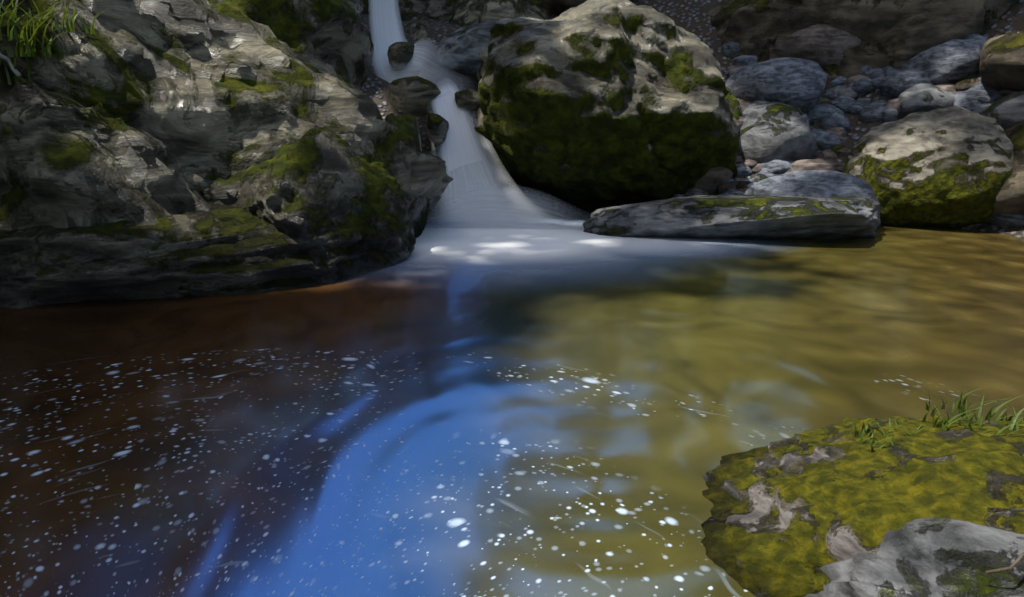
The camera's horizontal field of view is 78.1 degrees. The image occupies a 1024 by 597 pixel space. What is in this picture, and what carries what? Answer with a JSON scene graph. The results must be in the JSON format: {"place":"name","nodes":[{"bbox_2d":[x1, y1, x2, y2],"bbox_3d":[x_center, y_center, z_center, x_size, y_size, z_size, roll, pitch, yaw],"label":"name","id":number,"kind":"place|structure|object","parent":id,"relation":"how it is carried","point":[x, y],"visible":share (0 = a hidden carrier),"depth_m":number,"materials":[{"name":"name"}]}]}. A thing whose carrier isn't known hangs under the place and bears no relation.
{"place":"outdoors","nodes":[
{"label":"outdoors","id":0,"kind":"place"},
{"bbox_2d":[398,69,451,86],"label":"waterfall","id":1,"kind":"structure","parent":0,"point":[435,78],"depth_m":6.58,"materials":[{"name":"liquid"}]},
{"bbox_2d":[0,210,1023,596],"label":"water","id":2,"kind":"structure","parent":0,"point":[428,428],"depth_m":1.83,"materials":[{"name":"liquid"}]},
{"bbox_2d":[409,224,705,262],"bbox_3d":[0.693,-0.345,4.089,7.500,0.001,3.200,1,16,3],"label":"water foam","id":3,"kind":"object","parent":2,"relation":"on","point":[460,243],"visible":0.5,"depth_m":4.11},
{"bbox_2d":[359,0,1023,237],"bbox_3d":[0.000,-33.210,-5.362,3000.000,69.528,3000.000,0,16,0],"label":"ground","id":4,"kind":"structure","parent":0,"point":[692,16],"depth_m":6.67,"materials":[{"name":"stone"}]},
{"bbox_2d":[0,203,367,307],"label":"rock","id":5,"kind":"object","parent":4,"relation":"on","point":[216,249],"visible":0.52,"depth_m":2.88,"materials":[{"name":"stone"}]},
{"bbox_2d":[0,0,448,233],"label":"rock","id":6,"kind":"object","parent":4,"relation":"on","point":[143,112],"visible":0.41,"depth_m":3.17,"materials":[{"name":"stone"}]},
{"bbox_2d":[0,53,19,76],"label":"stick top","id":7,"kind":"object","parent":6,"relation":"on","point":[10,63],"visible":0.72,"depth_m":2.79,"materials":[{"name":"grey wood"}]},
{"bbox_2d":[0,0,61,40],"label":"grass","id":8,"kind":"structure","parent":6,"relation":"on","point":[12,18],"depth_m":2.77,"materials":[{"name":"green"}]},
{"bbox_2d":[0,11,81,85],"bbox_3d":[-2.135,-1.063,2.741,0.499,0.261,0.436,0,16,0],"label":"grass","id":9,"kind":"structure","parent":6,"relation":"on","point":[34,74],"depth_m":2.77,"materials":[{"name":"green"}]},
{"bbox_2d":[16,0,105,34],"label":"grass","id":10,"kind":"structure","parent":6,"relation":"on","point":[70,27],"depth_m":2.87,"materials":[{"name":"green"}]},
{"bbox_2d":[224,0,373,88],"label":"rock","id":11,"kind":"object","parent":6,"relation":"on","point":[335,35],"visible":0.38,"depth_m":4.51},
{"bbox_2d":[230,127,415,279],"bbox_3d":[-1.138,-0.446,3.814,1.128,1.145,1.581,0,16,0],"label":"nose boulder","id":12,"kind":"object","parent":6,"relation":"on","point":[312,185],"visible":0.49,"depth_m":3.33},
{"bbox_2d":[384,112,429,237],"bbox_3d":[-0.802,-0.700,4.482,0.407,1.192,1.132,0,16,0],"label":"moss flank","id":13,"kind":"object","parent":6,"relation":"attached to","point":[407,132],"visible":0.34,"depth_m":4.23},
{"bbox_2d":[347,0,362,15],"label":"rock","id":14,"kind":"object","parent":4,"relation":"on","point":[356,5],"visible":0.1,"depth_m":6.93,"materials":[{"name":"stone"}]},
{"bbox_2d":[361,0,369,13],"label":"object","id":15,"kind":"object","parent":4,"relation":"on","point":[366,6],"visible":0.02,"depth_m":8.92,"materials":[{"name":"stone"}]},
{"bbox_2d":[370,0,433,82],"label":"waterfall","id":16,"kind":"object","parent":4,"relation":"on","point":[386,29],"visible":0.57,"depth_m":7.29,"materials":[{"name":"liquid"}]},
{"bbox_2d":[387,42,414,69],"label":"rock","id":17,"kind":"object","parent":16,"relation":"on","point":[399,54],"visible":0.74,"depth_m":6.86,"materials":[{"name":"stone"}]},
{"bbox_2d":[386,76,440,115],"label":"dark rock","id":18,"kind":"object","parent":4,"relation":"on","point":[414,95],"visible":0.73,"depth_m":5.79,"materials":[{"name":"stone"}]},
{"bbox_2d":[404,22,427,39],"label":"dark rock","id":19,"kind":"object","parent":4,"relation":"on","point":[417,30],"visible":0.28,"depth_m":7.64,"materials":[{"name":"stone"}]},
{"bbox_2d":[401,12,451,20],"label":"rock","id":20,"kind":"object","parent":4,"relation":"on","point":[424,15],"visible":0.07,"depth_m":8.44,"materials":[{"name":"stone"}]},
{"bbox_2d":[396,0,458,19],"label":"rock","id":21,"kind":"object","parent":4,"relation":"on","point":[409,9],"visible":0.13,"depth_m":8.43,"materials":[{"name":"stone"}]},
{"bbox_2d":[428,20,497,83],"bbox_3d":[-0.394,-2.744,7.179,1.196,0.751,1.040,0,16,0],"label":"grey rock","id":22,"kind":"object","parent":4,"relation":"on","point":[455,58],"visible":0.46,"depth_m":6.75,"materials":[{"name":"stone"}]},
{"bbox_2d":[433,84,509,221],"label":"waterfall","id":23,"kind":"object","parent":4,"relation":"on","point":[460,147],"visible":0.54,"depth_m":5.43,"materials":[{"name":"liquid"}]},
{"bbox_2d":[444,157,508,222],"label":"waterfall","id":24,"kind":"object","parent":4,"relation":"on","point":[470,182],"visible":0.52,"depth_m":5.15,"materials":[{"name":"liquid"}]},
{"bbox_2d":[426,113,448,144],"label":"rock","id":25,"kind":"object","parent":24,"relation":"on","point":[437,126],"visible":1,"depth_m":5.34,"materials":[{"name":"stone"}]},
{"bbox_2d":[455,89,479,112],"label":"rock","id":26,"kind":"object","parent":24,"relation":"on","point":[467,100],"visible":0.85,"depth_m":5.60,"materials":[{"name":"stone"}]},
{"bbox_2d":[448,0,553,25],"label":"rock","id":27,"kind":"object","parent":4,"relation":"on","point":[467,12],"visible":0.22,"depth_m":7.83,"materials":[{"name":"stone"}]},
{"bbox_2d":[454,200,548,228],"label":"mist","id":28,"kind":"object","parent":4,"relation":"on","point":[490,217],"visible":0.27,"depth_m":4.68,"materials":[{"name":"liquid"}]},
{"bbox_2d":[542,0,638,15],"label":"rock","id":29,"kind":"object","parent":4,"relation":"on","point":[555,7],"visible":0.02,"depth_m":7.88,"materials":[{"name":"stone"}]},
{"bbox_2d":[473,0,739,209],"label":"boulder","id":30,"kind":"object","parent":4,"relation":"on","point":[592,104],"visible":0.86,"depth_m":4.91,"materials":[{"name":"stone"}]},
{"bbox_2d":[724,99,729,113],"bbox_3d":[1.875,-1.584,5.901,0.312,0.752,0.691,0,16,0],"label":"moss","id":31,"kind":"object","parent":30,"relation":"on","point":[726,105],"visible":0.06,"depth_m":5.68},
{"bbox_2d":[683,188,707,195],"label":"rock","id":32,"kind":"object","parent":4,"relation":"on","point":[694,192],"visible":0.33,"depth_m":5.43,"materials":[{"name":"stone"}]},
{"bbox_2d":[693,165,736,194],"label":"rock","id":33,"kind":"object","parent":4,"relation":"on","point":[710,180],"visible":0.16,"depth_m":5.42,"materials":[{"name":"stone"}]},
{"bbox_2d":[720,192,733,194],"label":"rock","id":34,"kind":"object","parent":4,"relation":"on","point":[728,193],"visible":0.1,"depth_m":5.15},
{"bbox_2d":[721,41,738,56],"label":"rock","id":35,"kind":"object","parent":4,"relation":"on","point":[731,49],"visible":0.39,"depth_m":6.64,"materials":[{"name":"stone"}]},
{"bbox_2d":[583,194,880,238],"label":"slab","id":36,"kind":"structure","parent":4,"relation":"on","point":[744,216],"depth_m":4.23,"materials":[{"name":"stone"}]},
{"bbox_2d":[725,85,741,134],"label":"rock","id":37,"kind":"object","parent":4,"relation":"on","point":[735,110],"visible":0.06,"depth_m":5.72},
{"bbox_2d":[727,67,740,77],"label":"rock","id":38,"kind":"object","parent":4,"relation":"on","point":[733,70],"visible":0.16,"depth_m":6.44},
{"bbox_2d":[726,65,741,71],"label":"rock","id":39,"kind":"object","parent":4,"relation":"on","point":[730,67],"visible":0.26,"depth_m":6.52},
{"bbox_2d":[725,189,743,193],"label":"rock","id":40,"kind":"object","parent":4,"relation":"on","point":[734,191],"visible":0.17,"depth_m":5.22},
{"bbox_2d":[717,180,751,194],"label":"rock","id":41,"kind":"object","parent":4,"relation":"on","point":[740,185],"visible":0.45,"depth_m":5.34,"materials":[{"name":"stone"}]},
{"bbox_2d":[732,117,743,152],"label":"rock","id":42,"kind":"object","parent":4,"relation":"on","point":[737,124],"visible":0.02,"depth_m":5.67,"materials":[{"name":"stone"}]},
{"bbox_2d":[732,52,744,58],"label":"rock","id":43,"kind":"object","parent":4,"relation":"on","point":[738,54],"visible":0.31,"depth_m":6.58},
{"bbox_2d":[735,153,742,162],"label":"rock","id":44,"kind":"object","parent":4,"relation":"on","point":[739,158],"visible":0.22,"depth_m":5.72,"materials":[{"name":"stone"}]},
{"bbox_2d":[731,55,749,64],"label":"rock","id":45,"kind":"object","parent":4,"relation":"on","point":[741,60],"visible":0.46,"depth_m":6.54,"materials":[{"name":"stone"}]},
{"bbox_2d":[737,98,749,108],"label":"rock","id":46,"kind":"object","parent":4,"relation":"on","point":[743,103],"visible":0.09,"depth_m":6.11,"materials":[{"name":"stone"}]},
{"bbox_2d":[736,164,752,175],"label":"rock","id":47,"kind":"object","parent":4,"relation":"on","point":[743,170],"visible":0.72,"depth_m":5.61,"materials":[{"name":"stone"}]},
{"bbox_2d":[735,178,754,181],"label":"rock","id":48,"kind":"object","parent":4,"relation":"on","point":[748,179],"visible":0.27,"depth_m":5.48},
{"bbox_2d":[740,160,756,168],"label":"rock","id":49,"kind":"object","parent":4,"relation":"on","point":[751,164],"visible":0.51,"depth_m":5.61,"materials":[{"name":"stone"}]},
{"bbox_2d":[748,55,757,64],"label":"rock","id":50,"kind":"object","parent":4,"relation":"on","point":[753,59],"visible":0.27,"depth_m":6.49,"materials":[{"name":"stone"}]},
{"bbox_2d":[752,163,761,172],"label":"rock","id":51,"kind":"object","parent":4,"relation":"on","point":[757,168],"visible":0.21,"depth_m":5.58,"materials":[{"name":"stone"}]},
{"bbox_2d":[754,162,766,174],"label":"rock","id":52,"kind":"object","parent":4,"relation":"on","point":[763,164],"visible":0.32,"depth_m":5.56,"materials":[{"name":"stone"}]},
{"bbox_2d":[754,174,767,181],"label":"rock","id":53,"kind":"object","parent":4,"relation":"on","point":[758,177],"visible":0.48,"depth_m":5.50,"materials":[{"name":"stone"}]},
{"bbox_2d":[761,171,781,177],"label":"rock","id":54,"kind":"object","parent":4,"relation":"on","point":[767,174],"visible":0.25,"depth_m":5.49,"materials":[{"name":"stone"}]},
{"bbox_2d":[725,57,826,112],"bbox_3d":[2.579,-2.052,6.360,0.855,0.677,1.222,-7,18,-24],"label":"rock","id":55,"kind":"object","parent":4,"relation":"on","point":[800,83],"visible":0.59,"depth_m":5.89,"materials":[{"name":"stone"}]},
{"bbox_2d":[737,101,817,162],"bbox_3d":[2.365,-1.463,5.832,0.767,0.710,0.835,0,16,0],"label":"rock","id":56,"kind":"object","parent":4,"relation":"on","point":[769,131],"visible":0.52,"depth_m":5.53,"materials":[{"name":"stone"}]},
{"bbox_2d":[766,159,791,173],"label":"rock","id":57,"kind":"object","parent":4,"relation":"on","point":[777,166],"visible":0.38,"depth_m":5.47,"materials":[{"name":"stone"}]},
{"bbox_2d":[743,170,880,227],"bbox_3d":[2.345,-0.739,4.972,1.038,0.574,1.006,0,16,0],"label":"rock","id":58,"kind":"object","parent":4,"relation":"on","point":[813,183],"visible":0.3,"depth_m":4.58,"materials":[{"name":"stone"}]},
{"bbox_2d":[782,159,844,173],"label":"pink rock","id":59,"kind":"object","parent":4,"relation":"on","point":[819,164],"visible":0.2,"depth_m":5.39,"materials":[{"name":"stone"}]},
{"bbox_2d":[809,119,820,129],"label":"rock","id":60,"kind":"object","parent":4,"relation":"on","point":[814,123],"visible":0.24,"depth_m":6.01,"materials":[{"name":"stone"}]},
{"bbox_2d":[773,23,861,65],"bbox_3d":[3.124,-2.490,6.507,0.986,0.712,0.914,0,16,0],"label":"rock","id":61,"kind":"object","parent":4,"relation":"on","point":[822,44],"visible":0.28,"depth_m":6.11,"materials":[{"name":"stone"}]},
{"bbox_2d":[816,145,821,156],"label":"rock","id":62,"kind":"object","parent":4,"relation":"on","point":[819,151],"visible":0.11,"depth_m":5.75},
{"bbox_2d":[816,95,831,104],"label":"rock","id":63,"kind":"object","parent":4,"relation":"on","point":[824,100],"visible":0.19,"depth_m":6.12,"materials":[{"name":"stone"}]},
{"bbox_2d":[811,129,840,148],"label":"rock","id":64,"kind":"object","parent":4,"relation":"on","point":[824,139],"visible":0.5,"depth_m":5.78,"materials":[{"name":"stone"}]},
{"bbox_2d":[806,104,845,119],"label":"rock","id":65,"kind":"object","parent":4,"relation":"on","point":[819,111],"visible":0.34,"depth_m":6.07,"materials":[{"name":"stone"}]},
{"bbox_2d":[822,89,836,99],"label":"rock","id":66,"kind":"object","parent":4,"relation":"on","point":[830,94],"visible":0.29,"depth_m":6.16,"materials":[{"name":"stone"}]},
{"bbox_2d":[823,149,836,156],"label":"rock","id":67,"kind":"object","parent":4,"relation":"on","point":[829,152],"visible":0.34,"depth_m":5.72,"materials":[{"name":"stone"}]},
{"bbox_2d":[821,113,851,131],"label":"rock","id":68,"kind":"object","parent":4,"relation":"on","point":[835,120],"visible":0.69,"depth_m":5.94,"materials":[{"name":"stone"}]},
{"bbox_2d":[826,127,846,136],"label":"rock","id":69,"kind":"object","parent":4,"relation":"on","point":[839,131],"visible":0.4,"depth_m":5.89,"materials":[{"name":"stone"}]},
{"bbox_2d":[829,144,847,156],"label":"rock","id":70,"kind":"object","parent":4,"relation":"on","point":[839,150],"visible":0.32,"depth_m":5.71,"materials":[{"name":"stone"}]},
{"bbox_2d":[832,78,845,85],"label":"rock","id":71,"kind":"object","parent":4,"relation":"on","point":[840,81],"visible":0.2,"depth_m":6.18,"materials":[{"name":"stone"}]},
{"bbox_2d":[837,136,848,142],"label":"rock","id":72,"kind":"object","parent":4,"relation":"on","point":[843,139],"visible":0.21,"depth_m":5.85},
{"bbox_2d":[832,96,855,112],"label":"rock","id":73,"kind":"object","parent":4,"relation":"on","point":[844,104],"visible":0.67,"depth_m":6.07,"materials":[{"name":"stone"}]},
{"bbox_2d":[832,83,857,99],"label":"rock","id":74,"kind":"object","parent":4,"relation":"on","point":[844,89],"visible":0.56,"depth_m":6.11,"materials":[{"name":"stone"}]},
{"bbox_2d":[849,105,862,113],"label":"rock","id":75,"kind":"object","parent":4,"relation":"on","point":[855,109],"visible":0.77,"depth_m":6.03,"materials":[{"name":"stone"}]},
{"bbox_2d":[845,75,870,85],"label":"rock","id":76,"kind":"object","parent":4,"relation":"on","point":[849,80],"visible":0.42,"depth_m":6.12,"materials":[{"name":"stone"}]},
{"bbox_2d":[849,78,873,96],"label":"rock","id":77,"kind":"object","parent":4,"relation":"on","point":[861,87],"visible":0.59,"depth_m":6.07,"materials":[{"name":"stone"}]},
{"bbox_2d":[701,415,1023,596],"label":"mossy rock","id":78,"kind":"object","parent":4,"relation":"on","point":[791,517],"visible":0.68,"depth_m":1.19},
{"bbox_2d":[852,418,927,452],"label":"rock grass","id":79,"kind":"structure","parent":78,"relation":"on","point":[864,430],"depth_m":1.35,"materials":[{"name":"green"}]},
{"bbox_2d":[805,517,1023,596],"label":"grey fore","id":80,"kind":"object","parent":78,"relation":"on","point":[932,557],"visible":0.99,"depth_m":0.94,"materials":[{"name":"stone"}]},
{"bbox_2d":[985,552,1023,573],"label":"twig","id":81,"kind":"object","parent":80,"relation":"on","point":[1017,560],"visible":1,"depth_m":0.88,"materials":[{"name":"wood"}]},
{"bbox_2d":[922,385,1023,435],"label":"rock grass","id":82,"kind":"structure","parent":78,"relation":"on","point":[963,412],"depth_m":1.38,"materials":[{"name":"green"}]},
{"bbox_2d":[855,98,870,106],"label":"rock","id":83,"kind":"object","parent":4,"relation":"on","point":[863,102],"visible":0.58,"depth_m":6.01,"materials":[{"name":"stone"}]},
{"bbox_2d":[708,0,1018,90],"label":"rock face","id":84,"kind":"object","parent":4,"relation":"on","point":[896,33],"visible":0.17,"depth_m":5.99},
{"bbox_2d":[861,65,870,74],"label":"rock","id":85,"kind":"object","parent":4,"relation":"on","point":[865,69],"visible":0.23,"depth_m":6.13,"materials":[{"name":"stone"}]},
{"bbox_2d":[859,100,886,121],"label":"rock","id":86,"kind":"object","parent":4,"relation":"on","point":[871,112],"visible":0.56,"depth_m":5.87,"materials":[{"name":"stone"}]},
{"bbox_2d":[864,68,882,78],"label":"rock","id":87,"kind":"object","parent":4,"relation":"on","point":[874,73],"visible":0.4,"depth_m":6.08,"materials":[{"name":"stone"}]},
{"bbox_2d":[872,78,881,89],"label":"rock","id":88,"kind":"object","parent":4,"relation":"on","point":[875,82],"visible":0.38,"depth_m":6.04,"materials":[{"name":"stone"}]},
{"bbox_2d":[871,92,891,101],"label":"rock","id":89,"kind":"object","parent":4,"relation":"on","point":[878,96],"visible":0.27,"depth_m":5.91,"materials":[{"name":"stone"}]},
{"bbox_2d":[882,106,899,121],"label":"rock","id":90,"kind":"object","parent":4,"relation":"on","point":[889,114],"visible":0.38,"depth_m":5.74,"materials":[{"name":"stone"}]},
{"bbox_2d":[884,98,897,108],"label":"rock","id":91,"kind":"object","parent":4,"relation":"on","point":[891,103],"visible":0.23,"depth_m":5.73,"materials":[{"name":"stone"}]},
{"bbox_2d":[883,66,899,76],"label":"rock","id":92,"kind":"object","parent":4,"relation":"on","point":[888,70],"visible":0.29,"depth_m":5.96,"materials":[{"name":"stone"}]},
{"bbox_2d":[877,70,930,98],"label":"rock","id":93,"kind":"object","parent":4,"relation":"on","point":[894,85],"visible":0.47,"depth_m":5.68,"materials":[{"name":"stone"}]},
{"bbox_2d":[897,83,955,118],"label":"rock","id":94,"kind":"object","parent":4,"relation":"on","point":[923,97],"visible":0.63,"depth_m":5.49,"materials":[{"name":"stone"}]},
{"bbox_2d":[900,39,981,84],"bbox_3d":[3.940,-2.108,5.797,0.523,0.502,0.791,-7,17,-23],"label":"rock","id":95,"kind":"object","parent":4,"relation":"on","point":[952,60],"visible":0.5,"depth_m":5.53,"materials":[{"name":"stone"}]},
{"bbox_2d":[935,82,956,93],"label":"rock","id":96,"kind":"object","parent":4,"relation":"on","point":[948,86],"visible":0.17,"depth_m":5.55,"materials":[{"name":"stone"}]},
{"bbox_2d":[954,95,966,105],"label":"rock","id":97,"kind":"object","parent":4,"relation":"on","point":[959,99],"visible":0.16,"depth_m":5.43,"materials":[{"name":"stone"}]},
{"bbox_2d":[954,76,980,90],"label":"rock","id":98,"kind":"object","parent":4,"relation":"on","point":[964,84],"visible":0.37,"depth_m":5.43,"materials":[{"name":"stone"}]},
{"bbox_2d":[956,87,980,100],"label":"rock","id":99,"kind":"object","parent":4,"relation":"on","point":[968,94],"visible":0.24,"depth_m":5.38,"materials":[{"name":"stone"}]},
{"bbox_2d":[958,100,981,113],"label":"rock","id":100,"kind":"object","parent":4,"relation":"on","point":[974,106],"visible":0.3,"depth_m":5.30,"materials":[{"name":"stone"}]},
{"bbox_2d":[967,72,980,77],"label":"rock","id":101,"kind":"object","parent":4,"relation":"on","point":[976,74],"visible":0.12,"depth_m":5.47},
{"bbox_2d":[963,34,986,44],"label":"rock","id":102,"kind":"object","parent":4,"relation":"on","point":[978,39],"visible":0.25,"depth_m":5.65,"materials":[{"name":"stone"}]},
{"bbox_2d":[973,81,997,91],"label":"rock","id":103,"kind":"object","parent":4,"relation":"on","point":[981,85],"visible":0.17,"depth_m":5.32,"materials":[{"name":"stone"}]},
{"bbox_2d":[981,103,991,111],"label":"rock","id":104,"kind":"object","parent":4,"relation":"on","point":[984,106],"visible":0.17,"depth_m":5.26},
{"bbox_2d":[974,90,1001,103],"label":"rock","id":105,"kind":"object","parent":4,"relation":"on","point":[981,96],"visible":0.38,"depth_m":5.25,"materials":[{"name":"stone"}]},
{"bbox_2d":[979,29,1023,91],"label":"boulder","id":106,"kind":"object","parent":4,"relation":"on","point":[1001,67],"visible":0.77,"depth_m":5.01,"materials":[{"name":"stone"}]},
{"bbox_2d":[980,90,1023,128],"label":"rock","id":107,"kind":"object","parent":4,"relation":"on","point":[1005,112],"visible":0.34,"depth_m":4.72,"materials":[{"name":"stone"}]},
{"bbox_2d":[988,213,1023,226],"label":"rock","id":108,"kind":"object","parent":4,"relation":"on","point":[1002,220],"visible":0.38,"depth_m":4.49,"materials":[{"name":"stone"}]},
{"bbox_2d":[998,90,1015,97],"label":"rock","id":109,"kind":"object","parent":4,"relation":"on","point":[1003,93],"visible":0.23,"depth_m":5.18,"materials":[{"name":"stone"}]},
{"bbox_2d":[994,120,1023,215],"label":"boulder","id":110,"kind":"object","parent":4,"relation":"on","point":[1010,197],"visible":0.18,"depth_m":4.40,"materials":[{"name":"stone"}]},
{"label":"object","id":111,"kind":"object","parent":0,"visible":0},
{"bbox_2d":[844,106,1013,228],"bbox_3d":[3.279,-0.930,4.958,1.200,1.104,1.171,0,16,0],"label":"mossy boulder","id":112,"kind":"object","parent":111,"relation":"on","point":[950,167],"visible":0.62,"depth_m":4.59,"materials":[{"name":"stone"}]}
]}

